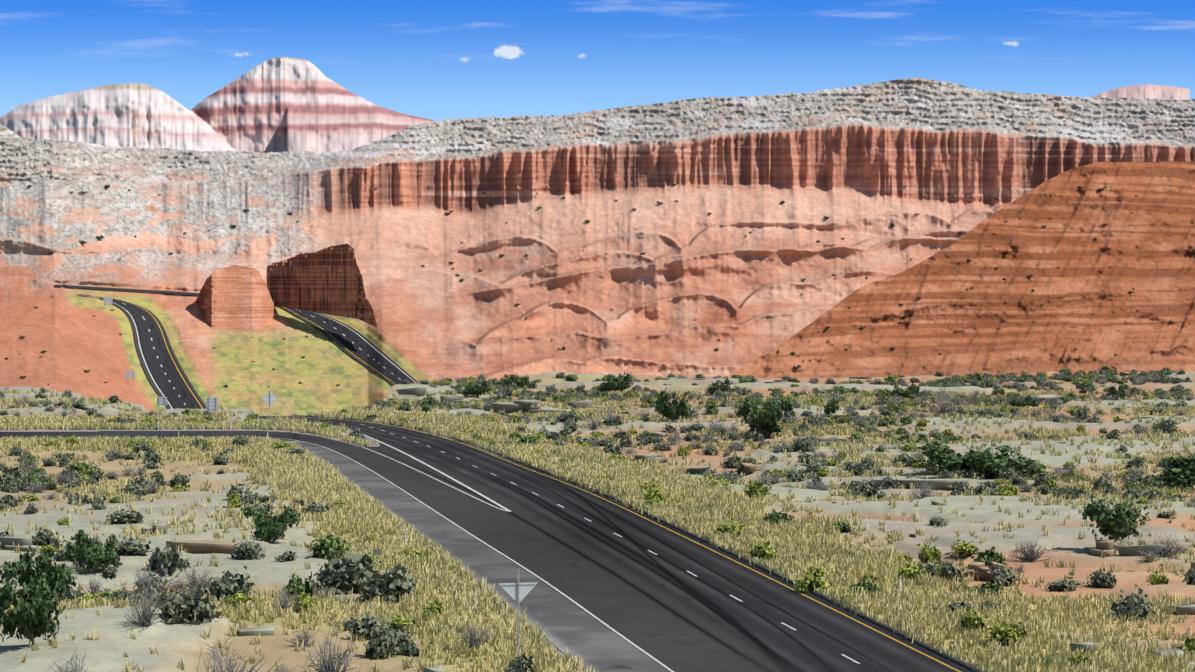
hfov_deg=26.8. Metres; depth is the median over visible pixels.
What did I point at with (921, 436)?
green shrub
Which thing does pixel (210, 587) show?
sagebrush
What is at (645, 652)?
white road marking edge
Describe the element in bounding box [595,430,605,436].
rabbitbrush
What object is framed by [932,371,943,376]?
sagebrush
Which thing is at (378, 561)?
rabbitbrush
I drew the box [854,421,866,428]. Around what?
sagebrush
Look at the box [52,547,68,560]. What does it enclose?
sagebrush
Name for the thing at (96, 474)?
sagebrush
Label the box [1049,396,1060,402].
sagebrush
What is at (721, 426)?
dry skeleton shrub
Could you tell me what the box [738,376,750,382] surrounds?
green shrub
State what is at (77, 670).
dry skeleton shrub
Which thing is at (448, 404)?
sagebrush
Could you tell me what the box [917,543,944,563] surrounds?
rabbitbrush
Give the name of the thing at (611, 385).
juniper bush
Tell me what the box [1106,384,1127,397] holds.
juniper bush
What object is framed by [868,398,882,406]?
sagebrush
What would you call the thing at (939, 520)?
sagebrush
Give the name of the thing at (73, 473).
sagebrush
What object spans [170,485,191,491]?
rabbitbrush
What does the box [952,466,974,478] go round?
sagebrush
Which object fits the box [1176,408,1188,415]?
dry skeleton shrub
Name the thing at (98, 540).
sagebrush
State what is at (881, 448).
sagebrush
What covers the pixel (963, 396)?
sagebrush
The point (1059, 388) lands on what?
green shrub
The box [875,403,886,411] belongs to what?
dry skeleton shrub
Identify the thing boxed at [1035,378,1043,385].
sagebrush
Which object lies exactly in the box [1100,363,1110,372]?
green shrub
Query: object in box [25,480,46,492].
dry skeleton shrub
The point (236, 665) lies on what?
dry skeleton shrub
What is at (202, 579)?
dry skeleton shrub
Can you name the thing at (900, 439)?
green shrub
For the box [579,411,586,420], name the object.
sagebrush
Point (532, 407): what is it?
sandstone boulders
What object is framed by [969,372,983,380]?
green shrub
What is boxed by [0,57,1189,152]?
clay domes
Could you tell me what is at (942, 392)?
dry skeleton shrub
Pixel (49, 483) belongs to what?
green shrub
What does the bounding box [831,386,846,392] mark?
green shrub
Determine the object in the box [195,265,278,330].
butte road cut
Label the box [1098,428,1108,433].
sagebrush
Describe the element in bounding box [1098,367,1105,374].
sagebrush
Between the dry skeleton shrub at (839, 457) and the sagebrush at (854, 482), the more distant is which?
the dry skeleton shrub at (839, 457)
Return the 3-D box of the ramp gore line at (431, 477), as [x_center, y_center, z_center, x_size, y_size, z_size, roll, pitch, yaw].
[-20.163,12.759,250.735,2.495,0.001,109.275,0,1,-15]
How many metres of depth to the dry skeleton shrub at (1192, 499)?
195.15 m
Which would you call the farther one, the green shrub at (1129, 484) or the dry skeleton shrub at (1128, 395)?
the dry skeleton shrub at (1128, 395)
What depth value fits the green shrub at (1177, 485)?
219.50 m
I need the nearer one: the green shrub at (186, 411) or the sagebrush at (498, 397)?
the green shrub at (186, 411)
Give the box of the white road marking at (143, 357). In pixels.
[83,294,172,408]
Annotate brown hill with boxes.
[732,161,1194,378]
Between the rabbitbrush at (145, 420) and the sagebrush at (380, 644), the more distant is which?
the rabbitbrush at (145, 420)
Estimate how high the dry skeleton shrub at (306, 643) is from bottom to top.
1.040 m
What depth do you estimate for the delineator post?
139.19 m
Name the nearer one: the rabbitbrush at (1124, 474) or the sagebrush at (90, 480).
the sagebrush at (90, 480)
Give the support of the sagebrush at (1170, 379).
on the terrain plateau ground
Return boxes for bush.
[0,546,75,599]
[0,568,76,644]
[61,529,123,573]
[240,503,303,542]
[462,379,490,396]
[500,373,528,386]
[599,371,632,391]
[649,388,692,421]
[705,376,730,394]
[734,395,796,437]
[824,399,840,414]
[889,382,920,398]
[911,438,1043,477]
[1009,395,1038,407]
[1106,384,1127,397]
[1153,456,1194,491]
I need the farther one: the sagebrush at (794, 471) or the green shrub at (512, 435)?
the green shrub at (512, 435)
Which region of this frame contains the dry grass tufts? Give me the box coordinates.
[0,388,1194,671]
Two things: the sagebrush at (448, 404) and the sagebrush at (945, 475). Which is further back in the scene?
the sagebrush at (448, 404)
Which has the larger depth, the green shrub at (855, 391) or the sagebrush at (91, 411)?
the green shrub at (855, 391)
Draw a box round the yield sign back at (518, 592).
[499,569,537,651]
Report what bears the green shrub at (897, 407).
on the terrain plateau ground
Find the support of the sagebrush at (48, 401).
on the terrain plateau ground
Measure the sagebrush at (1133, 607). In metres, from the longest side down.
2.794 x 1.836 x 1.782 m
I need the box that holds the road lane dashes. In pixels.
[361,424,859,663]
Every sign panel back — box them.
[103,297,111,311]
[125,371,134,377]
[157,397,166,404]
[207,397,217,410]
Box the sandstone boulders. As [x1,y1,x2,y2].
[0,375,1194,671]
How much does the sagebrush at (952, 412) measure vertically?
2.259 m
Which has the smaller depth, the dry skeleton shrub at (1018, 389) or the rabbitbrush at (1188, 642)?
the rabbitbrush at (1188, 642)
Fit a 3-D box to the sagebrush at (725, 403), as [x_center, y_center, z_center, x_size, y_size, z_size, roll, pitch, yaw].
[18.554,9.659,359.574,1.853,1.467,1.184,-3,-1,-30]
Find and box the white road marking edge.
[281,438,673,671]
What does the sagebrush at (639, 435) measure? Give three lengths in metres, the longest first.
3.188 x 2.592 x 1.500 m
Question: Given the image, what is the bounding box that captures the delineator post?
[475,585,476,601]
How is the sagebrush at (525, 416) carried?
on the terrain plateau ground
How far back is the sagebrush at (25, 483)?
220.19 m
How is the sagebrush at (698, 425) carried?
on the terrain plateau ground
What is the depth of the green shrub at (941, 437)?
293.03 m
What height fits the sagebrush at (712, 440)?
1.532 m
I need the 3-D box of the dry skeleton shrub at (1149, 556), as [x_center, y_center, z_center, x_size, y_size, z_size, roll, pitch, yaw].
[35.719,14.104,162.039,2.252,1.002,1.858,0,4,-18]
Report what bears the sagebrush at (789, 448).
on the terrain plateau ground
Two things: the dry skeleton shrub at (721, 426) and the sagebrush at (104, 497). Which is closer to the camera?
the sagebrush at (104, 497)
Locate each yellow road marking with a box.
[116,299,202,408]
[284,307,395,384]
[298,416,960,671]
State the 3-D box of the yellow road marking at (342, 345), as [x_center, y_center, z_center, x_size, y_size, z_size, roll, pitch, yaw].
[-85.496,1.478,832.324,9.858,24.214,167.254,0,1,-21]
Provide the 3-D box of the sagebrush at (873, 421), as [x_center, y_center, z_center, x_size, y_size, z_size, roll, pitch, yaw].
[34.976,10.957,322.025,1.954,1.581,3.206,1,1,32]
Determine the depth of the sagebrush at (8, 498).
205.37 m
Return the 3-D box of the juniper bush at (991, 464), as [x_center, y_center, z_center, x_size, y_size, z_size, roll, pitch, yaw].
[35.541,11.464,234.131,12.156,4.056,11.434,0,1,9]
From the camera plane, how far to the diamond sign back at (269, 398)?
311.93 m
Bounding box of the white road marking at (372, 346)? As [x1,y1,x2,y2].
[314,312,415,382]
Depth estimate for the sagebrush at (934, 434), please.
296.67 m
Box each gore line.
[307,433,505,510]
[335,426,509,511]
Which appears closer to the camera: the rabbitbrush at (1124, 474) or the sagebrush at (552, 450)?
the rabbitbrush at (1124, 474)
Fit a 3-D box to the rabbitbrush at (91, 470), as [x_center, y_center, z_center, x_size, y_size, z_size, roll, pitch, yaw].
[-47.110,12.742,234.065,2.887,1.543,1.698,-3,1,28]
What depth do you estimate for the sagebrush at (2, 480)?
220.56 m
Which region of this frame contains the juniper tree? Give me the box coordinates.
[1082,498,1148,542]
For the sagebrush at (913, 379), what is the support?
on the terrain plateau ground
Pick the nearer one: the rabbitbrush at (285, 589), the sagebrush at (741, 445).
the rabbitbrush at (285, 589)
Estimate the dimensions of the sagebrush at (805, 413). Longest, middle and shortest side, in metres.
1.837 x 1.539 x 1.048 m
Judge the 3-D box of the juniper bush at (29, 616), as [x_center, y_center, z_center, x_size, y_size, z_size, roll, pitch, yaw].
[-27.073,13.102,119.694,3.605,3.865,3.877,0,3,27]
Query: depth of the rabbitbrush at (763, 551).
161.98 m
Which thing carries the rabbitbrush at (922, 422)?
on the terrain plateau ground
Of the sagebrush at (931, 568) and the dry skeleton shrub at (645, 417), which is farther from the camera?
the dry skeleton shrub at (645, 417)
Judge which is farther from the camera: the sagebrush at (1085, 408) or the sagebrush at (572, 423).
the sagebrush at (1085, 408)
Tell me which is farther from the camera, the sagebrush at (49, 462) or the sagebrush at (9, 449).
the sagebrush at (9, 449)
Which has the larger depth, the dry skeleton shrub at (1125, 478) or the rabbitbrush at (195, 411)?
the rabbitbrush at (195, 411)
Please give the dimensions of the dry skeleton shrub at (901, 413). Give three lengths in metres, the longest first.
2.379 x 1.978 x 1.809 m
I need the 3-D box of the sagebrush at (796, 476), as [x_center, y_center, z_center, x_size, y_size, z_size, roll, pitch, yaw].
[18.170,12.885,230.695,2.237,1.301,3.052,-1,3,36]
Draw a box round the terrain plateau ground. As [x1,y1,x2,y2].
[0,371,1194,671]
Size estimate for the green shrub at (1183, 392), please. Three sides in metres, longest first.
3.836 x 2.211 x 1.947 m
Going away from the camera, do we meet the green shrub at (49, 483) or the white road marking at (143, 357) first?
the green shrub at (49, 483)
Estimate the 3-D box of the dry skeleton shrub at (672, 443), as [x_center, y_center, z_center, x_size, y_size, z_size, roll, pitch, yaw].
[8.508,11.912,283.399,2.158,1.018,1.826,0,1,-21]
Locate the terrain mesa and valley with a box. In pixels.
[0,77,1194,415]
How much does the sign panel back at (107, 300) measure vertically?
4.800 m
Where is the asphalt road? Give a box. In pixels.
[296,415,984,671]
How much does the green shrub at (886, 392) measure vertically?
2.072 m
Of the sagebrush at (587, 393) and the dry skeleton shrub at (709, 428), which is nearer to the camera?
the dry skeleton shrub at (709, 428)
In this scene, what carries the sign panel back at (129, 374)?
on the terrain mesa and valley
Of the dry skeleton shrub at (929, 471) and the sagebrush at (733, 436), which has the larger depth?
the sagebrush at (733, 436)
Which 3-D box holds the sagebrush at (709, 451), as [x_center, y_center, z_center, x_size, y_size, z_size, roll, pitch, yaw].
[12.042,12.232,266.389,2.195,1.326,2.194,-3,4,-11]
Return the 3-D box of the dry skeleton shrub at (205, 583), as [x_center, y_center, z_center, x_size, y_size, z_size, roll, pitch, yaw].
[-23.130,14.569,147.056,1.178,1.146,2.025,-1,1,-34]
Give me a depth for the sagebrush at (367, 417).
328.68 m
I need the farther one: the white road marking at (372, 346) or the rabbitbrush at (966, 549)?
the white road marking at (372, 346)
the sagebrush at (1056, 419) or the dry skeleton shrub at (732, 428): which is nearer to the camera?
the dry skeleton shrub at (732, 428)
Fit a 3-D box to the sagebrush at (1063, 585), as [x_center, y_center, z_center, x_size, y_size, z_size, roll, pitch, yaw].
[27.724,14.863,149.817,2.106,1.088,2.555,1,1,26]
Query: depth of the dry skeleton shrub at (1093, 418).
320.61 m
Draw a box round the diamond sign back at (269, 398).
[263,391,276,405]
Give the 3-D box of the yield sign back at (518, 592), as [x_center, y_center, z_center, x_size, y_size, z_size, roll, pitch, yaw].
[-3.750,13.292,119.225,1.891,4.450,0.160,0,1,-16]
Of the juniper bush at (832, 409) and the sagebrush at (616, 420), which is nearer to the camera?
the sagebrush at (616, 420)
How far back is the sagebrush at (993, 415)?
331.27 m
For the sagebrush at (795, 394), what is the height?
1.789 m
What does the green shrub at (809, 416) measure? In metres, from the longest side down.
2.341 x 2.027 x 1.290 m
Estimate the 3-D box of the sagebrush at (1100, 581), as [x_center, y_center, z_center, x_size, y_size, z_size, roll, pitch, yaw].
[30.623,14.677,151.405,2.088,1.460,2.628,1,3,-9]
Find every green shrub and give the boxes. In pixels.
[14,452,38,464]
[19,471,43,489]
[30,466,50,475]
[42,478,59,490]
[57,540,77,552]
[68,459,89,471]
[98,586,120,600]
[107,495,121,502]
[152,470,166,478]
[180,406,192,414]
[203,415,214,420]
[223,588,252,599]
[247,411,261,418]
[284,572,318,600]
[295,529,344,558]
[420,402,431,411]
[422,395,440,404]
[452,384,462,390]
[507,431,522,439]
[516,434,540,444]
[549,392,568,403]
[562,374,578,381]
[591,386,603,391]
[640,429,654,440]
[705,404,723,415]
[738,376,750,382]
[751,395,763,405]
[759,395,780,410]
[763,507,796,523]
[803,414,812,420]
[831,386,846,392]
[834,521,859,532]
[850,388,861,393]
[851,432,868,441]
[854,580,886,595]
[876,388,892,397]
[881,415,896,424]
[883,374,897,382]
[885,402,905,412]
[886,435,909,443]
[893,426,908,435]
[900,416,914,424]
[917,432,930,442]
[927,379,940,385]
[936,433,951,439]
[948,434,964,441]
[968,545,1010,566]
[968,581,1006,596]
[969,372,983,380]
[971,396,981,404]
[990,385,1004,395]
[1025,374,1034,379]
[1033,376,1043,381]
[1049,484,1070,497]
[1053,385,1065,390]
[1057,365,1073,375]
[1060,393,1070,403]
[1060,470,1071,478]
[1066,392,1078,399]
[1078,378,1095,389]
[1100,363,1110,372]
[1116,383,1129,389]
[1119,479,1145,489]
[1125,386,1142,393]
[1144,477,1158,487]
[1163,480,1186,492]
[1178,387,1187,395]
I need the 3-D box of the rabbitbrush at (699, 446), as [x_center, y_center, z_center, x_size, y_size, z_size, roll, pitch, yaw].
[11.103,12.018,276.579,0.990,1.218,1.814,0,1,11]
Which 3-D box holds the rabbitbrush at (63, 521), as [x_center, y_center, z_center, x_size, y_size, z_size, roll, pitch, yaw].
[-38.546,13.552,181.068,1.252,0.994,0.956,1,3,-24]
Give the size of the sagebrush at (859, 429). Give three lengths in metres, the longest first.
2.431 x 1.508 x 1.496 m
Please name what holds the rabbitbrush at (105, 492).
on the terrain plateau ground
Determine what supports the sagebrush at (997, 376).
on the terrain plateau ground
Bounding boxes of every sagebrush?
[0,390,7,398]
[0,409,10,414]
[0,462,8,471]
[0,472,11,487]
[0,480,22,491]
[0,492,17,507]
[0,501,14,509]
[0,529,17,536]
[1,461,26,480]
[1,474,15,482]
[3,493,21,505]
[8,443,21,454]
[10,444,23,455]
[19,477,34,491]
[24,500,37,513]
[30,474,50,484]
[31,529,58,547]
[34,391,46,397]
[36,399,54,404]
[44,456,55,466]
[51,452,72,460]
[52,467,79,480]
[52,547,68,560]
[57,481,74,486]
[58,457,73,466]
[59,483,80,491]
[62,582,89,602]
[63,390,73,398]
[67,490,95,504]
[73,400,87,408]
[81,476,99,485]
[83,406,97,415]
[87,468,104,481]
[87,535,103,546]
[88,496,106,505]
[90,498,110,509]
[91,411,106,418]
[95,494,106,499]
[104,506,146,524]
[104,565,119,577]
[105,448,123,459]
[106,393,121,402]
[107,471,120,479]
[109,585,136,603]
[111,415,124,423]
[114,537,148,556]
[122,483,150,495]
[123,452,143,459]
[125,417,137,422]
[130,581,172,607]
[131,472,154,486]
[131,566,172,594]
[133,481,147,491]
[137,441,154,453]
[142,445,165,463]
[144,461,159,469]
[145,540,185,572]
[152,474,168,488]
[154,581,220,627]
[161,586,182,600]
[163,468,190,487]
[178,558,191,567]
[184,582,214,595]
[191,438,204,447]
[199,579,220,594]
[212,453,230,464]
[215,569,259,601]
[216,468,224,473]
[223,532,266,559]
[224,448,234,454]
[224,484,240,499]
[228,432,252,445]
[239,490,263,504]
[255,503,278,512]
[259,494,278,502]
[276,549,301,561]
[281,446,305,456]
[286,498,310,505]
[293,539,379,593]
[302,502,327,513]
[318,576,355,594]
[320,417,332,425]
[341,619,355,630]
[346,425,364,437]
[346,608,392,640]
[355,559,439,600]
[358,625,401,659]
[362,412,379,421]
[377,402,386,407]
[377,621,417,648]
[387,398,398,404]
[395,639,424,656]
[399,402,412,410]
[402,377,409,383]
[420,379,428,384]
[427,401,439,408]
[438,389,454,394]
[442,400,455,409]
[461,409,477,415]
[482,402,493,410]
[489,394,503,400]
[493,378,503,385]
[499,385,513,395]
[503,651,538,671]
[509,383,518,389]
[515,425,525,432]
[517,412,534,421]
[520,387,527,395]
[524,379,537,388]
[539,392,550,397]
[539,429,565,441]
[548,384,559,392]
[549,447,560,454]
[553,371,566,377]
[553,441,566,446]
[555,412,566,421]
[559,425,573,436]
[561,417,577,431]
[567,409,580,421]
[573,383,584,390]
[573,436,583,442]
[576,388,591,396]
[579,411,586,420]
[579,435,599,444]
[589,391,597,397]
[594,438,609,446]
[594,440,623,454]
[602,417,612,425]
[608,393,622,399]
[609,414,624,425]
[611,428,630,440]
[615,373,623,381]
[616,437,633,446]
[630,384,642,389]
[634,429,657,440]
[635,438,648,445]
[643,393,657,402]
[645,434,657,443]
[651,441,672,451]
[654,436,662,442]
[662,423,678,432]
[665,435,677,442]
[679,423,695,432]
[680,407,699,417]
[685,429,702,441]
[689,421,707,431]
[702,432,714,440]
[702,445,720,455]
[705,435,718,445]
[710,424,726,434]
[711,389,732,399]
[720,455,740,468]
[721,398,731,406]
[722,451,731,456]
[723,429,740,439]
[724,440,747,450]
[724,465,746,483]
[727,386,742,395]
[739,456,758,464]
[741,387,752,395]
[744,430,762,441]
[745,373,757,382]
[751,391,766,397]
[755,430,778,438]
[757,440,770,448]
[760,469,771,476]
[768,390,782,397]
[768,455,778,461]
[779,441,794,451]
[780,415,795,422]
[782,375,792,380]
[782,470,807,481]
[783,407,798,416]
[783,467,801,475]
[787,389,803,397]
[787,432,815,451]
[789,418,797,423]
[792,425,808,434]
[795,452,812,462]
[797,459,829,473]
[798,421,810,430]
[799,409,810,415]
[804,454,818,463]
[805,433,818,442]
[807,473,824,486]
[808,416,818,423]
[810,417,828,424]
[810,421,824,427]
[823,377,837,384]
[829,435,847,441]
[835,416,841,423]
[840,477,857,487]
[843,460,857,468]
[844,405,857,411]
[845,413,856,423]
[845,462,865,472]
[845,478,883,497]
[846,436,860,442]
[850,463,869,475]
[852,424,865,433]
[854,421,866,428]
[855,415,869,423]
[859,456,875,467]
[864,415,877,424]
[864,426,886,434]
[865,424,879,430]
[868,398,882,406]
[873,464,883,475]
[873,491,888,500]
[875,444,885,451]
[877,396,893,405]
[877,418,889,426]
[878,475,905,489]
[879,406,890,415]
[883,432,893,438]
[892,452,914,464]
[896,377,906,383]
[897,434,913,440]
[903,454,919,466]
[908,394,923,400]
[909,376,917,382]
[909,557,947,576]
[912,400,921,407]
[916,401,928,407]
[924,427,941,439]
[925,512,951,526]
[930,412,940,416]
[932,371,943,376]
[934,469,955,478]
[937,557,965,582]
[940,599,981,613]
[941,381,952,386]
[945,407,961,416]
[947,479,971,495]
[950,393,961,403]
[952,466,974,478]
[955,393,967,399]
[956,405,967,413]
[967,406,980,416]
[969,379,982,387]
[971,434,983,438]
[971,479,998,495]
[973,406,988,417]
[979,472,1002,478]
[979,598,996,613]
[982,478,1002,492]
[984,378,996,387]
[984,396,999,404]
[984,562,1023,585]
[988,411,998,417]
[991,372,1002,379]
[994,411,1010,418]
[1003,466,1021,482]
[1008,473,1032,484]
[1009,405,1019,412]
[1011,382,1021,388]
[1013,429,1033,438]
[1026,469,1055,485]
[1033,482,1053,494]
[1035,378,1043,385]
[1039,575,1081,591]
[1044,399,1064,406]
[1046,433,1058,438]
[1047,403,1062,410]
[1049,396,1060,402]
[1053,417,1060,421]
[1061,374,1071,381]
[1061,485,1080,499]
[1064,416,1082,422]
[1070,407,1091,417]
[1071,487,1099,497]
[1072,381,1081,388]
[1078,414,1089,420]
[1080,405,1093,411]
[1081,386,1096,393]
[1086,566,1118,588]
[1088,474,1112,491]
[1090,416,1105,422]
[1093,374,1109,382]
[1096,393,1110,398]
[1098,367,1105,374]
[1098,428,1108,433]
[1099,431,1122,439]
[1102,485,1119,496]
[1102,591,1152,619]
[1113,406,1125,413]
[1117,444,1130,452]
[1119,451,1137,458]
[1121,487,1139,498]
[1122,455,1151,469]
[1127,468,1140,477]
[1130,422,1147,430]
[1130,473,1151,487]
[1137,486,1173,500]
[1138,370,1147,376]
[1140,472,1156,480]
[1148,406,1166,414]
[1150,481,1160,487]
[1152,456,1167,466]
[1153,508,1173,518]
[1154,473,1167,482]
[1155,419,1182,432]
[1157,377,1167,383]
[1158,463,1168,474]
[1160,375,1171,382]
[1160,416,1175,422]
[1164,425,1176,433]
[1167,493,1186,501]
[1171,377,1181,383]
[1172,400,1188,407]
[1175,393,1185,400]
[1176,369,1185,374]
[1178,566,1194,584]
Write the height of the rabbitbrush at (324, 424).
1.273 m
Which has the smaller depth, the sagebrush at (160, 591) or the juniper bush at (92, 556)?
the sagebrush at (160, 591)
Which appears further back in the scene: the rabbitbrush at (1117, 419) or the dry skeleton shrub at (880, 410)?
the dry skeleton shrub at (880, 410)
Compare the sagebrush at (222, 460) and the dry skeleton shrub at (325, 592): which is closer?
the dry skeleton shrub at (325, 592)
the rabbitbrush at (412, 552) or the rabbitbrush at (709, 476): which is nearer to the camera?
the rabbitbrush at (412, 552)
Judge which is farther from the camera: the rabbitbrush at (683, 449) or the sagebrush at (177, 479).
the rabbitbrush at (683, 449)
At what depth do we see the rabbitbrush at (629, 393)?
397.45 m
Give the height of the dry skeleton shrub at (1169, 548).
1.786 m
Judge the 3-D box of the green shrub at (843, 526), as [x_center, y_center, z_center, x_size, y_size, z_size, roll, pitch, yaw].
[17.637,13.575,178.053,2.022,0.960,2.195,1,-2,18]
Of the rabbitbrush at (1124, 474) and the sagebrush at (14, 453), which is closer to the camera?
the rabbitbrush at (1124, 474)
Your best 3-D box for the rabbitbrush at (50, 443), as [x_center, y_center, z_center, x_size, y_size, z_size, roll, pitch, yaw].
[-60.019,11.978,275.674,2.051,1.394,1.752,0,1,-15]
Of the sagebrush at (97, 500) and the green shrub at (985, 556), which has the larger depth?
the sagebrush at (97, 500)
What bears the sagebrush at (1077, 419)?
on the terrain plateau ground
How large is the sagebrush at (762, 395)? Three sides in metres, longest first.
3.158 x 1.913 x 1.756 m
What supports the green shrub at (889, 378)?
on the terrain plateau ground
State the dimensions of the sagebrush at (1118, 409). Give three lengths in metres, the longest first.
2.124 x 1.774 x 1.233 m
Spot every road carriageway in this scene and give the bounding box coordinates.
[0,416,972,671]
[54,285,198,295]
[78,294,206,408]
[280,306,418,385]
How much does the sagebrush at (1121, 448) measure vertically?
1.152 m
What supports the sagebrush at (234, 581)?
on the terrain plateau ground
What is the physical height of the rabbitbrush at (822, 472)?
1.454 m
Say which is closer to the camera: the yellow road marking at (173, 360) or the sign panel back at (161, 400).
the sign panel back at (161, 400)
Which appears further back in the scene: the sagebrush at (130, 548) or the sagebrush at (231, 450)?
the sagebrush at (231, 450)
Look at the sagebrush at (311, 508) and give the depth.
195.51 m
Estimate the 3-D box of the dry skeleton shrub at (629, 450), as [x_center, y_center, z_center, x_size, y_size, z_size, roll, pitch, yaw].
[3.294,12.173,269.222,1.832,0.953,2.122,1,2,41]
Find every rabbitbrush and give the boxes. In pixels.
[16,493,38,501]
[16,588,24,597]
[37,544,56,552]
[42,439,60,447]
[57,517,70,524]
[62,435,79,446]
[73,592,102,607]
[84,464,103,476]
[98,491,111,495]
[126,438,141,450]
[141,416,153,423]
[165,444,179,452]
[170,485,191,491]
[190,409,201,414]
[190,418,205,422]
[202,441,213,446]
[219,592,254,608]
[227,493,242,507]
[272,440,292,449]
[281,585,293,597]
[292,592,316,612]
[318,422,329,428]
[329,500,353,508]
[334,409,355,413]
[357,554,389,567]
[364,531,378,541]
[385,614,416,629]
[395,544,425,557]
[399,415,409,422]
[421,600,443,618]
[432,379,440,384]
[440,379,451,385]
[482,437,495,441]
[498,429,512,434]
[509,413,520,421]
[532,431,544,437]
[565,389,575,394]
[577,441,591,447]
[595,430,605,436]
[606,453,624,458]
[625,390,636,396]
[628,429,636,434]
[636,481,664,489]
[639,400,649,407]
[642,486,668,502]
[643,495,659,505]
[647,397,656,403]
[674,446,691,455]
[694,440,702,448]
[702,399,714,404]
[702,474,717,480]
[707,476,733,487]
[712,518,751,535]
[741,480,775,497]
[742,541,784,561]
[768,467,786,476]
[773,468,787,477]
[793,571,824,592]
[797,565,832,578]
[806,395,820,404]
[808,581,833,593]
[816,466,833,476]
[825,458,838,465]
[835,451,846,458]
[839,413,849,423]
[839,594,854,601]
[862,572,881,582]
[885,405,894,414]
[890,555,914,564]
[894,561,925,581]
[899,439,919,451]
[910,460,926,468]
[916,417,929,426]
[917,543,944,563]
[941,428,953,435]
[948,540,977,556]
[955,608,993,631]
[981,619,1029,645]
[992,488,1014,495]
[996,404,1012,413]
[998,482,1017,494]
[1043,477,1060,489]
[1062,461,1075,469]
[1066,470,1086,481]
[1066,650,1093,666]
[1068,405,1077,414]
[1075,420,1085,432]
[1113,416,1122,421]
[1113,471,1130,480]
[1134,497,1148,503]
[1139,393,1155,399]
[1147,570,1170,584]
[1182,633,1194,656]
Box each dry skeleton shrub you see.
[12,454,37,469]
[19,393,31,402]
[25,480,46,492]
[44,647,92,671]
[45,492,58,499]
[55,471,74,484]
[59,488,76,497]
[61,409,68,416]
[67,475,86,486]
[86,577,107,594]
[106,453,116,460]
[120,589,173,626]
[121,466,139,475]
[123,564,184,594]
[130,584,161,606]
[134,466,147,475]
[144,481,162,493]
[170,580,192,590]
[176,566,218,587]
[187,639,274,671]
[195,576,213,590]
[268,587,296,612]
[272,663,296,671]
[282,628,320,646]
[298,629,365,671]
[312,585,338,598]
[454,618,494,648]
[585,416,600,429]
[604,412,617,418]
[623,446,636,453]
[640,409,650,421]
[665,439,677,445]
[672,433,683,440]
[689,442,699,448]
[693,391,704,399]
[704,419,721,430]
[715,472,735,482]
[716,420,730,433]
[718,468,732,474]
[724,442,742,452]
[728,422,737,430]
[753,470,773,484]
[766,471,785,483]
[769,444,783,452]
[802,480,823,489]
[811,448,823,458]
[812,481,827,490]
[827,451,843,462]
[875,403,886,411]
[894,409,909,415]
[908,483,937,498]
[915,411,927,417]
[922,466,938,475]
[924,393,966,414]
[932,556,952,566]
[937,387,948,395]
[968,391,979,397]
[1004,383,1014,388]
[1004,539,1056,562]
[1012,563,1026,572]
[1015,384,1023,391]
[1017,482,1035,491]
[1043,407,1053,415]
[1052,467,1065,475]
[1064,465,1079,472]
[1079,470,1088,480]
[1087,415,1102,422]
[1097,470,1116,479]
[1111,474,1130,483]
[1119,590,1155,606]
[1123,387,1131,397]
[1125,472,1139,479]
[1134,422,1150,433]
[1136,548,1171,561]
[1138,376,1147,383]
[1145,533,1193,556]
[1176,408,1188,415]
[1186,494,1194,505]
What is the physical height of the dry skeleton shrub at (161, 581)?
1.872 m
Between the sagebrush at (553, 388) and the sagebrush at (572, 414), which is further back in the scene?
the sagebrush at (553, 388)
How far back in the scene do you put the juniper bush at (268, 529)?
171.12 m
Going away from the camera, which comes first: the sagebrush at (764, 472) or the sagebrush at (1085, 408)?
the sagebrush at (764, 472)
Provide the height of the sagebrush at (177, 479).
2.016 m
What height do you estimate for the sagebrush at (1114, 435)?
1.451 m
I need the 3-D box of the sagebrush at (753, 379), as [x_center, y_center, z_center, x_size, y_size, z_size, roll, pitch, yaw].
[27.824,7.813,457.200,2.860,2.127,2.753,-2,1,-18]
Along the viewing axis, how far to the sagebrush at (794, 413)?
343.94 m
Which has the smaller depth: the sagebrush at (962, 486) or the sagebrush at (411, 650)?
the sagebrush at (411, 650)
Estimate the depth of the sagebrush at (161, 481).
223.29 m
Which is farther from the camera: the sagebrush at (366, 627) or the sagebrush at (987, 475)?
the sagebrush at (987, 475)
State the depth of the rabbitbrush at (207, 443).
278.21 m
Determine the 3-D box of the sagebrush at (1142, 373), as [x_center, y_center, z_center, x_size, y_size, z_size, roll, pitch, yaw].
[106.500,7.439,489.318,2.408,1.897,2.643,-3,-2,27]
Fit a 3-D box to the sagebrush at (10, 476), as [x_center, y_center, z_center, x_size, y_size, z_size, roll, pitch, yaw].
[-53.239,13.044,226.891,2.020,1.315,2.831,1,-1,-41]
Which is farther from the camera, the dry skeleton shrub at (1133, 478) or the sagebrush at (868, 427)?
the sagebrush at (868, 427)
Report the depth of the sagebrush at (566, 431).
301.75 m
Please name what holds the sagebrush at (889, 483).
on the terrain plateau ground
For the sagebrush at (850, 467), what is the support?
on the terrain plateau ground
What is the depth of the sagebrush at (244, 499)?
201.55 m
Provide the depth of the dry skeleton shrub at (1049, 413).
341.57 m
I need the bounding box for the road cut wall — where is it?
[267,243,376,327]
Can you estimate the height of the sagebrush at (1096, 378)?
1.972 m
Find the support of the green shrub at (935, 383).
on the terrain plateau ground
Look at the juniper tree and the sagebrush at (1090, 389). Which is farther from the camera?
the sagebrush at (1090, 389)
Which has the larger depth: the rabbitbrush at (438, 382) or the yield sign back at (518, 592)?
the rabbitbrush at (438, 382)
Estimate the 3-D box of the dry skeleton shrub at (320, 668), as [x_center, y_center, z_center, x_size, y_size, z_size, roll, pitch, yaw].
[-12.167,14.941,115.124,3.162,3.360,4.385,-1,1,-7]
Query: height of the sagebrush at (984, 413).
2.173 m
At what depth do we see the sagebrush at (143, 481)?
222.30 m

